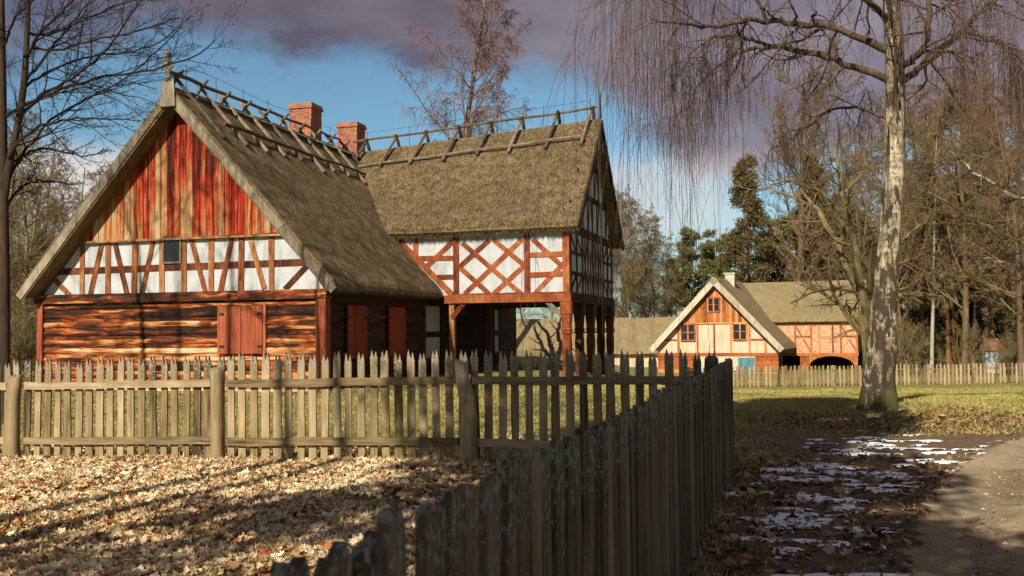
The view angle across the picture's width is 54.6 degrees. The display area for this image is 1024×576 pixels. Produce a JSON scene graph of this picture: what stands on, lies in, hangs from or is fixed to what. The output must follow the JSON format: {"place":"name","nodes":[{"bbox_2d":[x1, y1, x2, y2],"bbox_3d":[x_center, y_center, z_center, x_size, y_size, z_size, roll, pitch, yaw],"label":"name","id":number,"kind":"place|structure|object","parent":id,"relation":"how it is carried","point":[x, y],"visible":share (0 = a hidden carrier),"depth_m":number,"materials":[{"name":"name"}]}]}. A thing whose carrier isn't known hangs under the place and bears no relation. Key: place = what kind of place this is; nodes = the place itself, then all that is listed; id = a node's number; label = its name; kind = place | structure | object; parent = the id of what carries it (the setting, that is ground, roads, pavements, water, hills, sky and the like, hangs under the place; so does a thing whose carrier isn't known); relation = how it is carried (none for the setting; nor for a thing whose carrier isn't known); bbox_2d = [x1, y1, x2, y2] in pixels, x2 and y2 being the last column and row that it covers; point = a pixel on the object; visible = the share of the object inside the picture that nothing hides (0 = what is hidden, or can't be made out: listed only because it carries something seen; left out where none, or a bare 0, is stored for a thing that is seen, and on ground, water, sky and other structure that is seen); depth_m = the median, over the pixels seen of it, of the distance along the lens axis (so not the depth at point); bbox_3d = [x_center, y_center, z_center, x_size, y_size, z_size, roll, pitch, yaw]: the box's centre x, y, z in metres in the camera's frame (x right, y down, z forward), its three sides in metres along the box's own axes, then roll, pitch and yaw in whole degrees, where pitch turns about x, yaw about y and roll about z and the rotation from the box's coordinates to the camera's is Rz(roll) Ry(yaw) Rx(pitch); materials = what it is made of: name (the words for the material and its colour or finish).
{"place":"outdoors","nodes":[
{"label":"outdoors","id":0,"kind":"place"},
{"bbox_2d":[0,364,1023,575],"bbox_3d":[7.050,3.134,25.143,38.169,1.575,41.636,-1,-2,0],"label":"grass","id":1,"kind":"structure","parent":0,"point":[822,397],"depth_m":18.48,"materials":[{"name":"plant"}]},
{"bbox_2d":[1,350,1023,575],"bbox_3d":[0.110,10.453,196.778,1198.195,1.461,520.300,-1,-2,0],"label":"ground","id":2,"kind":"structure","parent":0,"point":[950,442],"depth_m":13.49,"materials":[{"name":"soil"}]},
{"bbox_2d":[10,297,35,375],"bbox_3d":[-15.921,1.002,29.776,3.462,4.584,3.086,-2,-3,35],"label":"bush","id":3,"kind":"object","parent":2,"relation":"on","point":[13,318],"visible":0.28,"depth_m":30.26,"materials":[{"name":"brown plant"}]},
{"bbox_2d":[10,294,36,381],"bbox_3d":[-17.514,1.331,33.800,3.246,4.297,2.893,-3,-3,40],"label":"bush","id":4,"kind":"object","parent":2,"relation":"on","point":[14,346],"visible":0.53,"depth_m":34.25,"materials":[{"name":"brown plant"}]},
{"bbox_2d":[10,303,36,376],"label":"bush","id":5,"kind":"object","parent":2,"relation":"on","point":[32,349],"visible":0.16,"depth_m":37.74,"materials":[{"name":"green plant"}]},
{"bbox_2d":[10,283,36,361],"bbox_3d":[-19.610,0.838,36.386,4.328,5.729,3.858,1,-3,-38],"label":"bush","id":6,"kind":"object","parent":2,"relation":"on","point":[31,330],"visible":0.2,"depth_m":36.68,"materials":[{"name":"brown plant"}]},
{"bbox_2d":[11,308,36,370],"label":"bush","id":7,"kind":"object","parent":2,"relation":"on","point":[29,336],"visible":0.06,"depth_m":44.32,"materials":[{"name":"brown plant"}]},
{"bbox_2d":[12,249,36,345],"bbox_3d":[-23.606,1.129,48.420,4.761,6.302,4.243,-1,-2,11],"label":"bush","id":8,"kind":"object","parent":2,"relation":"on","point":[30,313],"visible":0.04,"depth_m":47.61,"materials":[{"name":"brown plant"}]},
{"bbox_2d":[8,129,50,298],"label":"bare tree","id":9,"kind":"object","parent":2,"relation":"on","point":[11,240],"visible":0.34,"depth_m":40.52,"materials":[{"name":"brown plant"}]},
{"bbox_2d":[9,173,55,318],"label":"bare tree","id":10,"kind":"object","parent":2,"relation":"on","point":[29,235],"visible":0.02,"depth_m":56.16,"materials":[{"name":"brown plant"}]},
{"bbox_2d":[7,109,58,283],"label":"bare tree","id":11,"kind":"object","parent":2,"relation":"on","point":[36,132],"visible":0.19,"depth_m":60.27,"materials":[{"name":"brown plant"}]},
{"bbox_2d":[7,107,73,321],"bbox_3d":[-23.238,-2.169,46.370,5.489,12.549,5.625,-2,-3,23],"label":"bare tree","id":12,"kind":"object","parent":2,"relation":"on","point":[14,190],"visible":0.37,"depth_m":45.93,"materials":[{"name":"brown plant"}]},
{"bbox_2d":[13,182,70,307],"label":"bare tree","id":13,"kind":"object","parent":2,"relation":"on","point":[46,217],"visible":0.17,"depth_m":49.65,"materials":[{"name":"brown plant"}]},
{"bbox_2d":[14,165,70,341],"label":"bare tree","id":14,"kind":"object","parent":2,"relation":"on","point":[38,211],"visible":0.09,"depth_m":62.62,"materials":[{"name":"brown plant"}]},
{"bbox_2d":[8,133,81,373],"bbox_3d":[-19.893,-1.317,40.531,4.722,10.189,6.183,-1,-3,19],"label":"bare tree","id":15,"kind":"object","parent":2,"relation":"on","point":[20,254],"visible":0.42,"depth_m":40.64,"materials":[{"name":"brown plant"}]},
{"bbox_2d":[9,163,80,366],"bbox_3d":[-21.657,-1.029,44.275,6.029,9.935,4.604,-1,-3,20],"label":"bare tree","id":16,"kind":"object","parent":2,"relation":"on","point":[55,175],"visible":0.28,"depth_m":44.39,"materials":[{"name":"brown plant"}]},
{"bbox_2d":[17,132,87,349],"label":"bare tree","id":17,"kind":"object","parent":2,"relation":"on","point":[51,170],"visible":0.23,"depth_m":67.86,"materials":[{"name":"brown plant"}]},
{"bbox_2d":[20,152,110,311],"bbox_3d":[-25.902,-1.718,58.365,7.729,12.737,5.903,-2,-3,21],"label":"bare tree","id":18,"kind":"object","parent":2,"relation":"on","point":[91,177],"visible":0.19,"depth_m":58.84,"materials":[{"name":"brown plant"}]},
{"bbox_2d":[72,175,96,209],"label":"bare tree","id":19,"kind":"object","parent":2,"relation":"on","point":[84,191],"visible":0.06,"depth_m":80.05,"materials":[{"name":"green plant"}]},
{"bbox_2d":[0,0,244,424],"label":"bare tree","id":20,"kind":"object","parent":2,"relation":"on","point":[8,160],"visible":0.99,"depth_m":18.02,"materials":[{"name":"brown plant"}]},
{"bbox_2d":[0,433,565,575],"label":"fallen leaves","id":21,"kind":"object","parent":2,"relation":"on","point":[252,502],"visible":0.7,"depth_m":8.64,"materials":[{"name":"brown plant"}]},
{"bbox_2d":[16,50,624,391],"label":"half timbered house","id":22,"kind":"structure","parent":2,"relation":"on","point":[197,225],"depth_m":29.42,"materials":[{"name":"brown paint"}]},
{"bbox_2d":[162,236,181,263],"bbox_3d":[-9.697,-1.089,28.319,0.603,0.781,0.065,-1,-2,16],"label":"window","id":23,"kind":"structure","parent":22,"relation":"in","point":[171,249],"depth_m":28.31,"materials":[{"name":"black glass"}]},
{"bbox_2d":[0,348,718,462],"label":"picket fence","id":24,"kind":"object","parent":2,"relation":"on","point":[214,383],"visible":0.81,"depth_m":12.00,"materials":[{"name":"brown wood"}]},
{"bbox_2d":[386,0,535,141],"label":"birch tree","id":25,"kind":"object","parent":2,"relation":"on","point":[476,112],"visible":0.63,"depth_m":67.52,"materials":[{"name":"brown plant"}]},
{"bbox_2d":[269,358,733,575],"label":"picket fence","id":26,"kind":"object","parent":2,"relation":"on","point":[635,490],"visible":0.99,"depth_m":3.43,"materials":[{"name":"brown wood"}]},
{"bbox_2d":[516,308,539,318],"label":"bare tree","id":27,"kind":"object","parent":2,"relation":"on","point":[523,315],"visible":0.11,"depth_m":97.81,"materials":[{"name":"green plant"}]},
{"bbox_2d":[536,307,555,318],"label":"bare tree","id":28,"kind":"object","parent":2,"relation":"on","point":[546,308],"visible":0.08,"depth_m":99.66,"materials":[{"name":"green plant"}]},
{"bbox_2d":[528,318,574,362],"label":"bare tree","id":29,"kind":"object","parent":2,"relation":"on","point":[549,340],"visible":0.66,"depth_m":44.87,"materials":[{"name":"brown plant"}]},
{"bbox_2d":[516,317,678,366],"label":"barn","id":30,"kind":"structure","parent":2,"relation":"on","point":[644,339],"depth_m":75.91,"materials":[{"name":"beige paint"}]},
{"bbox_2d":[612,211,632,317],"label":"birch tree","id":31,"kind":"object","parent":2,"relation":"on","point":[614,263],"visible":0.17,"depth_m":92.09,"materials":[{"name":"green plant"}]},
{"bbox_2d":[612,193,644,317],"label":"birch tree","id":32,"kind":"object","parent":2,"relation":"on","point":[626,269],"visible":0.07,"depth_m":95.60,"materials":[{"name":"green plant"}]},
{"bbox_2d":[612,242,655,317],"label":"bare tree","id":33,"kind":"object","parent":2,"relation":"on","point":[632,297],"visible":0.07,"depth_m":100.41,"materials":[{"name":"brown plant"}]},
{"bbox_2d":[612,183,659,317],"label":"birch tree","id":34,"kind":"object","parent":2,"relation":"on","point":[627,279],"visible":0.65,"depth_m":83.66,"materials":[{"name":"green plant"}]},
{"bbox_2d":[620,214,658,317],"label":"birch tree","id":35,"kind":"object","parent":2,"relation":"on","point":[643,238],"visible":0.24,"depth_m":90.33,"materials":[{"name":"brown plant"}]},
{"bbox_2d":[620,242,665,317],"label":"bare tree","id":36,"kind":"object","parent":2,"relation":"on","point":[650,286],"visible":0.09,"depth_m":103.52,"materials":[{"name":"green plant"}]},
{"bbox_2d":[622,263,666,317],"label":"bare tree","id":37,"kind":"object","parent":2,"relation":"on","point":[641,313],"visible":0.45,"depth_m":86.28,"materials":[{"name":"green plant"}]},
{"bbox_2d":[624,202,678,317],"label":"birch tree","id":38,"kind":"object","parent":2,"relation":"on","point":[654,244],"visible":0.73,"depth_m":87.99,"materials":[{"name":"brown plant"}]},
{"bbox_2d":[639,250,681,317],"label":"bare tree","id":39,"kind":"object","parent":2,"relation":"on","point":[666,309],"visible":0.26,"depth_m":100.40,"materials":[{"name":"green plant"}]},
{"bbox_2d":[653,229,690,316],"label":"birch tree","id":40,"kind":"object","parent":2,"relation":"on","point":[675,301],"visible":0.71,"depth_m":93.58,"materials":[{"name":"brown plant"}]},
{"bbox_2d":[655,256,693,315],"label":"pine tree","id":41,"kind":"object","parent":2,"relation":"on","point":[681,275],"visible":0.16,"depth_m":109.59,"materials":[{"name":"green plant"}]},
{"bbox_2d":[669,225,718,303],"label":"pine tree","id":42,"kind":"object","parent":2,"relation":"on","point":[710,266],"visible":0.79,"depth_m":95.59,"materials":[{"name":"green plant"}]},
{"bbox_2d":[697,239,731,281],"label":"pine tree","id":43,"kind":"object","parent":2,"relation":"on","point":[712,250],"visible":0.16,"depth_m":103.98,"materials":[{"name":"green plant"}]},
{"bbox_2d":[706,230,753,283],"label":"pine tree","id":44,"kind":"object","parent":2,"relation":"on","point":[717,241],"visible":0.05,"depth_m":109.73,"materials":[{"name":"green plant"}]},
{"bbox_2d":[717,150,782,360],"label":"spruce tree","id":45,"kind":"object","parent":2,"relation":"on","point":[752,208],"visible":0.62,"depth_m":79.95,"materials":[{"name":"green plant"}]},
{"bbox_2d":[649,272,868,373],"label":"half timbered house","id":46,"kind":"structure","parent":2,"relation":"on","point":[751,325],"depth_m":65.07,"materials":[{"name":"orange paint"}]},
{"bbox_2d":[680,323,695,340],"bbox_3d":[11.420,2.880,64.376,0.975,1.142,0.070,-2,-3,24],"label":"window","id":47,"kind":"structure","parent":46,"relation":"in","point":[687,332],"depth_m":64.36,"materials":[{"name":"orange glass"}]},
{"bbox_2d":[707,297,719,312],"bbox_3d":[12.956,1.079,63.758,0.857,0.987,0.070,-2,-3,24],"label":"window","id":48,"kind":"structure","parent":46,"relation":"in","point":[713,305],"depth_m":63.75,"materials":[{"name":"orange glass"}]},
{"bbox_2d":[732,323,747,339],"bbox_3d":[14.482,2.768,63.014,0.938,1.122,0.070,-2,-3,24],"label":"window","id":49,"kind":"structure","parent":46,"relation":"in","point":[739,330],"depth_m":62.99,"materials":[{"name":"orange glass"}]},
{"bbox_2d":[738,358,754,372],"bbox_3d":[14.842,4.950,62.783,1.018,1.086,0.048,-2,-3,24],"label":"door","id":50,"kind":"structure","parent":46,"relation":"in","point":[742,362],"depth_m":62.78,"materials":[{"name":"blue paint"}]},
{"bbox_2d":[743,226,792,282],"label":"pine tree","id":51,"kind":"object","parent":2,"relation":"on","point":[774,276],"visible":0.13,"depth_m":91.67,"materials":[{"name":"green plant"}]},
{"bbox_2d":[514,0,1023,419],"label":"birch tree","id":52,"kind":"object","parent":2,"relation":"on","point":[878,391],"visible":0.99,"depth_m":18.20,"materials":[{"name":"brown plant"}]},
{"bbox_2d":[757,212,806,279],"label":"pine tree","id":53,"kind":"object","parent":2,"relation":"on","point":[786,226],"visible":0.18,"depth_m":99.31,"materials":[{"name":"green plant"}]},
{"bbox_2d":[783,154,838,281],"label":"spruce tree","id":54,"kind":"object","parent":2,"relation":"on","point":[794,234],"visible":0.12,"depth_m":87.88,"materials":[{"name":"green plant"}]},
{"bbox_2d":[738,25,908,281],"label":"lime tree","id":55,"kind":"object","parent":2,"relation":"on","point":[802,230],"visible":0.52,"depth_m":83.89,"materials":[{"name":"brown plant"}]},
{"bbox_2d":[727,115,947,380],"bbox_3d":[9.815,-0.606,30.301,4.888,8.417,8.425,-3,-3,39],"label":"bare tree","id":56,"kind":"object","parent":2,"relation":"on","point":[861,318],"visible":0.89,"depth_m":29.79,"materials":[{"name":"brown plant"}]},
{"bbox_2d":[822,201,867,280],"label":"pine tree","id":57,"kind":"object","parent":2,"relation":"on","point":[849,240],"visible":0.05,"depth_m":91.63,"materials":[{"name":"green plant"}]},
{"bbox_2d":[791,153,904,280],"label":"bare tree","id":58,"kind":"object","parent":2,"relation":"on","point":[830,172],"visible":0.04,"depth_m":98.17,"materials":[{"name":"brown plant"}]},
{"bbox_2d":[715,434,987,575],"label":"snow","id":59,"kind":"structure","parent":2,"relation":"on","point":[782,516],"depth_m":9.13,"materials":[{"name":"white snow"}]},
{"bbox_2d":[685,404,1023,575],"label":"fallen leaves","id":60,"kind":"object","parent":2,"relation":"on","point":[827,529],"visible":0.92,"depth_m":9.03,"materials":[{"name":"brown plant"}]},
{"bbox_2d":[688,362,1023,386],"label":"picket fence","id":61,"kind":"object","parent":2,"relation":"on","point":[784,370],"visible":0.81,"depth_m":48.54,"materials":[{"name":"brown wood"}]},
{"bbox_2d":[805,129,910,362],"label":"bare tree","id":62,"kind":"object","parent":2,"relation":"on","point":[837,202],"visible":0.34,"depth_m":78.15,"materials":[{"name":"brown plant"}]},
{"bbox_2d":[809,148,912,291],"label":"bare tree","id":63,"kind":"object","parent":2,"relation":"on","point":[864,229],"visible":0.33,"depth_m":70.21,"materials":[{"name":"brown plant"}]},
{"bbox_2d":[832,123,909,282],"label":"bare tree","id":64,"kind":"object","parent":2,"relation":"on","point":[860,186],"visible":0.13,"depth_m":91.44,"materials":[{"name":"brown plant"}]},
{"bbox_2d":[844,111,908,306],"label":"bare tree","id":65,"kind":"object","parent":2,"relation":"on","point":[877,181],"visible":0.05,"depth_m":101.33,"materials":[{"name":"brown plant"}]},
{"bbox_2d":[828,91,945,370],"bbox_3d":[22.913,-3.308,59.978,7.485,17.525,6.455,0,-2,-13],"label":"bare tree","id":66,"kind":"object","parent":2,"relation":"on","point":[850,157],"visible":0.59,"depth_m":59.70,"materials":[{"name":"brown plant"}]},
{"bbox_2d":[847,134,926,351],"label":"bare tree","id":67,"kind":"object","parent":2,"relation":"on","point":[882,164],"visible":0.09,"depth_m":73.08,"materials":[{"name":"brown plant"}]},
{"bbox_2d":[841,103,945,358],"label":"bare tree","id":68,"kind":"object","parent":2,"relation":"on","point":[883,163],"visible":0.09,"depth_m":84.96,"materials":[{"name":"brown plant"}]},
{"bbox_2d":[895,309,928,375],"bbox_3d":[22.599,2.856,58.157,3.472,5.156,3.895,-2,-3,25],"label":"bush","id":69,"kind":"object","parent":2,"relation":"on","point":[902,347],"visible":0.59,"depth_m":57.98,"materials":[{"name":"brown plant"}]},
{"bbox_2d":[903,290,926,364],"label":"spruce tree","id":70,"kind":"object","parent":2,"relation":"on","point":[915,313],"visible":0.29,"depth_m":69.74,"materials":[{"name":"green plant"}]},
{"bbox_2d":[897,321,936,371],"bbox_3d":[24.140,3.646,62.010,4.866,3.922,2.693,1,-3,-30],"label":"bush","id":71,"kind":"object","parent":2,"relation":"on","point":[912,343],"visible":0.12,"depth_m":61.96,"materials":[{"name":"brown plant"}]},
{"bbox_2d":[865,80,975,362],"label":"bare tree","id":72,"kind":"object","parent":2,"relation":"on","point":[919,99],"visible":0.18,"depth_m":77.40,"materials":[{"name":"brown plant"}]},
{"bbox_2d":[909,315,945,370],"bbox_3d":[26.630,3.670,63.286,2.693,3.922,4.866,-2,-3,27],"label":"bush","id":73,"kind":"object","parent":2,"relation":"on","point":[927,353],"visible":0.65,"depth_m":63.23,"materials":[{"name":"brown plant"}]},
{"bbox_2d":[856,133,1010,367],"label":"bare tree","id":74,"kind":"object","parent":2,"relation":"on","point":[921,314],"visible":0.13,"depth_m":65.96,"materials":[{"name":"brown plant"}]},
{"bbox_2d":[918,304,951,367],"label":"spruce tree","id":75,"kind":"object","parent":2,"relation":"on","point":[939,323],"visible":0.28,"depth_m":67.71,"materials":[{"name":"green plant"}]},
{"bbox_2d":[867,102,1020,365],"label":"bare tree","id":76,"kind":"object","parent":2,"relation":"on","point":[956,309],"visible":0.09,"depth_m":69.78,"materials":[{"name":"brown plant"}]},
{"bbox_2d":[910,181,980,371],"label":"pine tree","id":77,"kind":"object","parent":2,"relation":"on","point":[967,195],"visible":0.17,"depth_m":61.84,"materials":[{"name":"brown plant"}]},
{"bbox_2d":[901,113,990,355],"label":"bare tree","id":78,"kind":"object","parent":2,"relation":"on","point":[943,312],"visible":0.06,"depth_m":78.36,"materials":[{"name":"brown plant"}]},
{"bbox_2d":[900,93,996,373],"bbox_3d":[25.662,-3.076,60.206,4.805,16.993,5.204,0,-3,-23],"label":"birch tree","id":79,"kind":"object","parent":2,"relation":"on","point":[942,248],"visible":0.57,"depth_m":59.70,"materials":[{"name":"brown plant"}]},
{"bbox_2d":[909,204,993,367],"bbox_3d":[28.266,0.008,64.043,4.727,11.008,3.849,-3,-3,43],"label":"pine tree","id":80,"kind":"object","parent":2,"relation":"on","point":[971,290],"visible":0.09,"depth_m":63.77,"materials":[{"name":"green plant"}]},
{"bbox_2d":[880,43,1023,293],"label":"bare tree","id":81,"kind":"object","parent":2,"relation":"on","point":[1002,234],"visible":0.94,"depth_m":23.72,"materials":[{"name":"brown plant"}]},
{"bbox_2d":[941,291,975,364],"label":"spruce tree","id":82,"kind":"object","parent":2,"relation":"on","point":[959,317],"visible":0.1,"depth_m":72.01,"materials":[{"name":"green plant"}]},
{"bbox_2d":[899,46,1023,374],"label":"bare tree","id":83,"kind":"object","parent":2,"relation":"on","point":[964,311],"visible":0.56,"depth_m":58.01,"materials":[{"name":"brown plant"}]},
{"bbox_2d":[932,310,995,374],"bbox_3d":[26.492,3.063,58.228,3.462,4.584,3.086,-1,-2,3],"label":"bush","id":84,"kind":"object","parent":2,"relation":"on","point":[975,342],"visible":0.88,"depth_m":58.02,"materials":[{"name":"brown plant"}]},
{"bbox_2d":[905,63,1023,360],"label":"bare tree","id":85,"kind":"object","parent":2,"relation":"on","point":[974,121],"visible":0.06,"depth_m":80.20,"materials":[{"name":"brown plant"}]},
{"bbox_2d":[911,64,1017,308],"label":"bare tree","id":86,"kind":"object","parent":2,"relation":"on","point":[935,108],"visible":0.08,"depth_m":89.81,"materials":[{"name":"brown plant"}]},
{"bbox_2d":[906,70,1023,366],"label":"bare tree","id":87,"kind":"object","parent":2,"relation":"on","point":[996,168],"visible":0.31,"depth_m":64.28,"materials":[{"name":"brown plant"}]},
{"bbox_2d":[907,52,1023,375],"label":"bare tree","id":88,"kind":"object","parent":2,"relation":"on","point":[1018,298],"visible":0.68,"depth_m":56.51,"materials":[{"name":"brown plant"}]},
{"bbox_2d":[934,95,1023,366],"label":"bare tree","id":89,"kind":"object","parent":2,"relation":"on","point":[986,319],"visible":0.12,"depth_m":68.13,"materials":[{"name":"brown plant"}]},
{"bbox_2d":[969,299,993,365],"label":"spruce tree","id":90,"kind":"object","parent":2,"relation":"on","point":[980,321],"visible":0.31,"depth_m":69.74,"materials":[{"name":"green plant"}]},
{"bbox_2d":[959,295,1005,350],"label":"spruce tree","id":91,"kind":"object","parent":2,"relation":"on","point":[970,314],"visible":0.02,"depth_m":85.50,"materials":[{"name":"green plant"}]},
{"bbox_2d":[955,128,1010,363],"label":"tree","id":92,"kind":"object","parent":2,"relation":"on","point":[969,225],"visible":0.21,"depth_m":65.66,"materials":[{"name":"brown plant"}]},
{"bbox_2d":[952,85,1023,343],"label":"bare tree","id":93,"kind":"object","parent":2,"relation":"on","point":[997,313],"visible":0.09,"depth_m":78.21,"materials":[{"name":"brown plant"}]},
{"bbox_2d":[954,77,1023,302],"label":"bare tree","id":94,"kind":"object","parent":2,"relation":"on","point":[1015,186],"visible":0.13,"depth_m":73.62,"materials":[{"name":"brown plant"}]},
{"bbox_2d":[979,339,1001,372],"bbox_3d":[29.160,4.204,60.271,1.150,2.254,1.130,-1,-2,11],"label":"garden hut","id":95,"kind":"object","parent":2,"relation":"on","point":[989,357],"visible":0.41,"depth_m":59.93,"materials":[{"name":"white paint"}]},
{"bbox_2d":[966,199,1015,337],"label":"pine tree","id":96,"kind":"object","parent":2,"relation":"on","point":[991,323],"visible":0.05,"depth_m":71.73,"materials":[{"name":"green plant"}]},
{"bbox_2d":[981,331,1020,374],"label":"bush","id":97,"kind":"object","parent":2,"relation":"on","point":[1001,357],"visible":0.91,"depth_m":56.24,"materials":[{"name":"brown plant"}]},
{"bbox_2d":[993,283,1011,362],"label":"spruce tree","id":98,"kind":"object","parent":2,"relation":"on","point":[1003,315],"visible":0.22,"depth_m":68.05,"materials":[{"name":"plant"}]},
{"bbox_2d":[982,74,1023,283],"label":"bare tree","id":99,"kind":"object","parent":2,"relation":"on","point":[1015,172],"visible":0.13,"depth_m":66.40,"materials":[{"name":"brown plant"}]},
{"bbox_2d":[984,282,1023,372],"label":"bush","id":100,"kind":"object","parent":2,"relation":"on","point":[1010,333],"visible":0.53,"depth_m":58.82,"materials":[{"name":"brown plant"}]},
{"bbox_2d":[5,0,1023,329],"label":"sky","id":101,"kind":"structure","parent":0,"point":[332,55],"materials":[{"name":"blue"}]},
{"bbox_2d":[863,434,1023,575],"bbox_3d":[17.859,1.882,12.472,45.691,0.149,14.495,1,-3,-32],"label":"road","id":102,"kind":"structure","parent":0,"point":[961,500],"depth_m":7.66,"materials":[{"name":"gravel"}]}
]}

